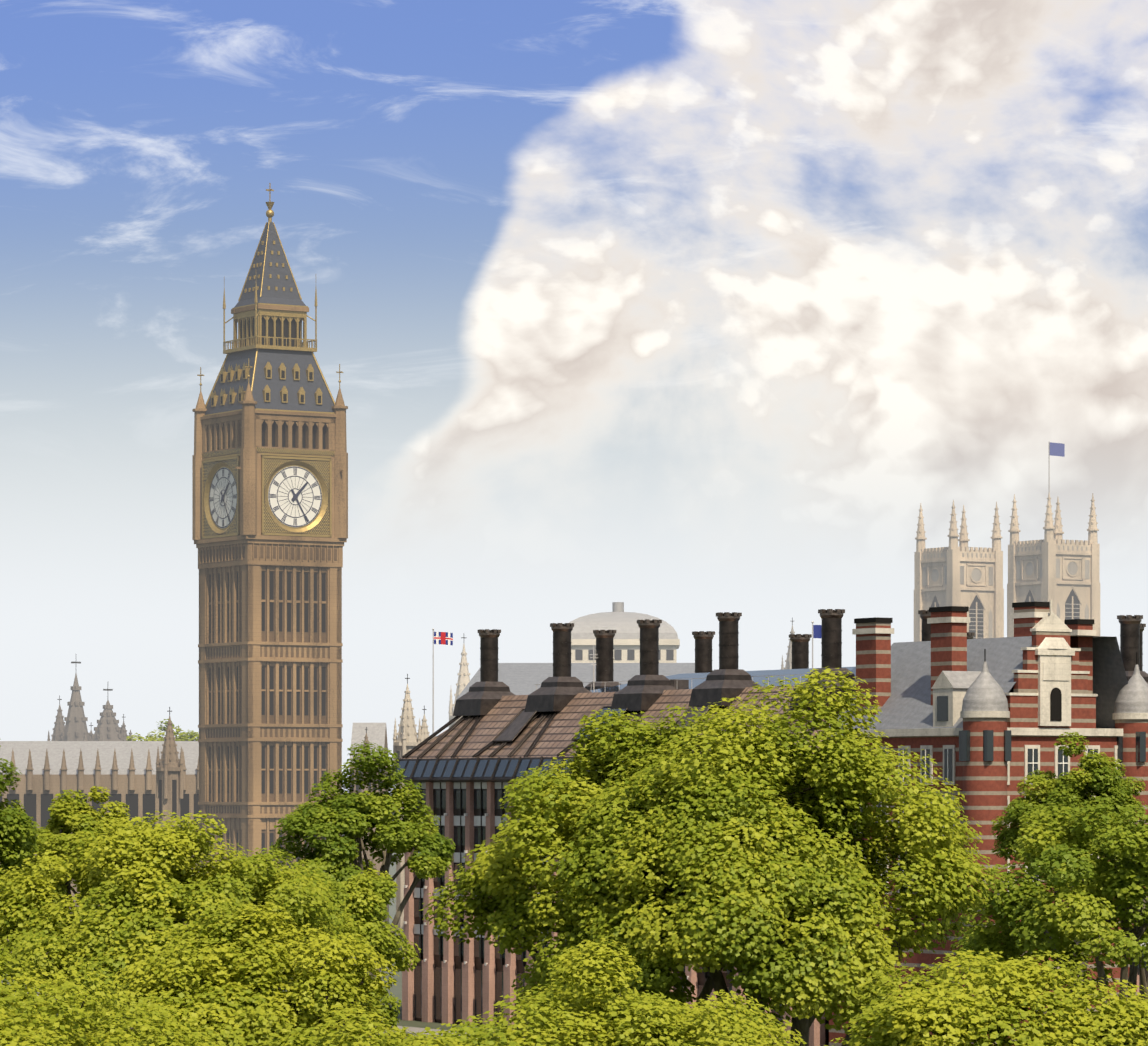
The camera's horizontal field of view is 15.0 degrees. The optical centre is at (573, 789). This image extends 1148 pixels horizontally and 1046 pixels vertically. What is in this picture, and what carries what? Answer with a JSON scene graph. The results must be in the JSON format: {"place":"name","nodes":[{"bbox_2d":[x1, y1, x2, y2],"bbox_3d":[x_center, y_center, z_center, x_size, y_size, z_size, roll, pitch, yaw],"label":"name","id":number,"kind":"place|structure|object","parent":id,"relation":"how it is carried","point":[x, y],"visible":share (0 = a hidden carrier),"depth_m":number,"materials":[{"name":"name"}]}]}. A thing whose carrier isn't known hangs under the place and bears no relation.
{"place":"outdoors","nodes":[
{"label":"outdoors","id":0,"kind":"place"},
{"bbox_2d":[52,662,89,740],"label":"spire","id":1,"kind":"structure","parent":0,"point":[75,729],"depth_m":687.70,"materials":[{"name":"stone"}]},
{"bbox_2d":[126,719,198,740],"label":"tree","id":2,"kind":"object","parent":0,"point":[185,736],"depth_m":596.43,"materials":[{"name":"green plant"}]},
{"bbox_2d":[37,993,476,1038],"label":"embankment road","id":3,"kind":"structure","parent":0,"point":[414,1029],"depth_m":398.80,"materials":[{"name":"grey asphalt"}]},
{"bbox_2d":[192,183,347,975],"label":"clock tower","id":4,"kind":"structure","parent":0,"point":[269,496],"depth_m":494.10,"materials":[{"name":"stone"}]},
{"bbox_2d":[1,793,554,1037],"bbox_3d":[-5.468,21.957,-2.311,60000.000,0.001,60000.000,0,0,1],"label":"ground","id":5,"kind":"structure","parent":0,"point":[396,990],"depth_m":476.01,"materials":[{"name":"grey"}]},
{"bbox_2d":[0,739,41,939],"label":"tree","id":6,"kind":"object","parent":5,"relation":"on","point":[18,837],"visible":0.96,"depth_m":217.66,"materials":[{"name":"green plant"}]},
{"bbox_2d":[47,695,64,740],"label":"spire","id":7,"kind":"structure","parent":5,"relation":"on","point":[58,726],"depth_m":698.18,"materials":[{"name":"stone"}]},
{"bbox_2d":[10,786,137,916],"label":"tree","id":8,"kind":"object","parent":5,"relation":"on","point":[76,818],"visible":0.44,"depth_m":296.53,"materials":[{"name":"green plant"}]},
{"bbox_2d":[0,944,181,1045],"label":"tree","id":9,"kind":"object","parent":5,"relation":"on","point":[100,1011],"visible":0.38,"depth_m":126.78,"materials":[{"name":"green plant"}]},
{"bbox_2d":[82,689,131,740],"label":"spire","id":10,"kind":"structure","parent":5,"relation":"on","point":[105,722],"depth_m":637.49,"materials":[{"name":"stone"}]},
{"bbox_2d":[120,714,127,740],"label":"spire","id":11,"kind":"structure","parent":5,"relation":"on","point":[124,736],"depth_m":638.20,"materials":[{"name":"stone"}]},
{"bbox_2d":[0,979,256,1045],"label":"tree","id":12,"kind":"object","parent":5,"relation":"on","point":[12,1030],"visible":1,"depth_m":97.72,"materials":[{"name":"green plant"}]},
{"bbox_2d":[155,707,183,832],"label":"pinnacle turret","id":13,"kind":"object","parent":5,"relation":"on","point":[169,779],"depth_m":557.48,"materials":[{"name":"stone"}]},
{"bbox_2d":[0,723,388,952],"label":"palace ranges","id":14,"kind":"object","parent":5,"relation":"on","point":[124,772],"depth_m":568.63,"materials":[{"name":"stone"}]},
{"bbox_2d":[0,810,389,1018],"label":"tree","id":15,"kind":"object","parent":5,"relation":"on","point":[146,886],"visible":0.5,"depth_m":183.76,"materials":[{"name":"green plant"}]},
{"bbox_2d":[104,901,421,1045],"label":"tree","id":16,"kind":"object","parent":5,"relation":"on","point":[230,1004],"visible":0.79,"depth_m":145.17,"materials":[{"name":"green plant"}]},
{"bbox_2d":[177,847,420,1041],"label":"tree","id":17,"kind":"object","parent":5,"relation":"on","point":[365,899],"visible":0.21,"depth_m":225.89,"materials":[{"name":"green plant"}]},
{"bbox_2d":[247,1004,468,1045],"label":"tree","id":18,"kind":"object","parent":5,"relation":"on","point":[339,1037],"visible":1,"depth_m":92.73,"materials":[{"name":"green plant"}]},
{"bbox_2d":[269,740,455,1036],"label":"tree","id":19,"kind":"object","parent":5,"relation":"on","point":[351,816],"visible":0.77,"depth_m":296.08,"materials":[{"name":"green plant"}]},
{"bbox_2d":[393,674,421,949],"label":"spire","id":20,"kind":"structure","parent":5,"relation":"on","point":[406,740],"depth_m":597.07,"materials":[{"name":"stone"}]},
{"bbox_2d":[420,706,429,742],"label":"spire","id":21,"kind":"structure","parent":5,"relation":"on","point":[425,733],"depth_m":597.54,"materials":[{"name":"stone"}]},
{"bbox_2d":[429,628,452,740],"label":"flagpole","id":22,"kind":"object","parent":5,"relation":"on","point":[444,638],"visible":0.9,"depth_m":437.81,"materials":[{"name":"grey metal"}]},
{"bbox_2d":[393,938,806,1045],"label":"tree","id":23,"kind":"object","parent":5,"relation":"on","point":[597,1018],"visible":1,"depth_m":121.11,"materials":[{"name":"green plant"}]},
{"bbox_2d":[419,708,813,1034],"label":"tree","id":24,"kind":"object","parent":5,"relation":"on","point":[510,873],"visible":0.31,"depth_m":147.70,"materials":[{"name":"green plant"}]},
{"bbox_2d":[384,609,1147,1045],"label":"office building","id":25,"kind":"structure","parent":5,"relation":"on","point":[480,753],"depth_m":405.21,"materials":[{"name":"stone"}]},
{"bbox_2d":[555,667,1004,1045],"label":"tree","id":26,"kind":"object","parent":5,"relation":"on","point":[834,953],"visible":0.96,"depth_m":143.72,"materials":[{"name":"green plant"}]},
{"bbox_2d":[811,621,821,668],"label":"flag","id":27,"kind":"object","parent":5,"relation":"on","point":[816,631],"visible":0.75,"depth_m":392.37,"materials":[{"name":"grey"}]},
{"bbox_2d":[824,949,1147,1045],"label":"tree","id":28,"kind":"object","parent":5,"relation":"on","point":[991,1010],"visible":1,"depth_m":115.26,"materials":[{"name":"green plant"}]},
{"bbox_2d":[949,796,1147,1004],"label":"tree","id":29,"kind":"object","parent":5,"relation":"on","point":[1043,925],"visible":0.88,"depth_m":194.57,"materials":[{"name":"green plant"}]},
{"bbox_2d":[991,732,1147,999],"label":"tree","id":30,"kind":"object","parent":5,"relation":"on","point":[1072,788],"visible":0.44,"depth_m":295.77,"materials":[{"name":"green plant"}]},
{"bbox_2d":[357,727,373,868],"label":"spire","id":31,"kind":"structure","parent":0,"point":[368,853],"depth_m":557.37,"materials":[{"name":"stone"}]},
{"bbox_2d":[448,637,469,727],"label":"spire","id":32,"kind":"structure","parent":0,"point":[465,664],"depth_m":637.46,"materials":[{"name":"stone"}]},
{"bbox_2d":[48,442,1099,918],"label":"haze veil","id":33,"kind":"object","parent":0,"point":[788,648],"depth_m":608.93,"materials":[{"name":"white"}]},
{"bbox_2d":[0,0,1147,792],"label":"sky","id":34,"kind":"structure","parent":0,"point":[681,313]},
{"bbox_2d":[455,602,712,722],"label":"distant blocks","id":35,"kind":"structure","parent":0,"point":[521,678],"depth_m":677.09,"materials":[{"name":"grey stone"}]},
{"bbox_2d":[780,617,794,669],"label":"spire","id":36,"kind":"structure","parent":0,"point":[788,660],"depth_m":696.76,"materials":[{"name":"grey stone"}]},
{"bbox_2d":[829,600,1147,1045],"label":"brick building","id":37,"kind":"structure","parent":0,"point":[984,723],"depth_m":348.04,"materials":[{"name":"brick"}]},
{"bbox_2d":[914,442,1099,641],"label":"abbey towers","id":38,"kind":"structure","parent":0,"point":[936,577],"depth_m":747.37,"materials":[{"name":"stone"}]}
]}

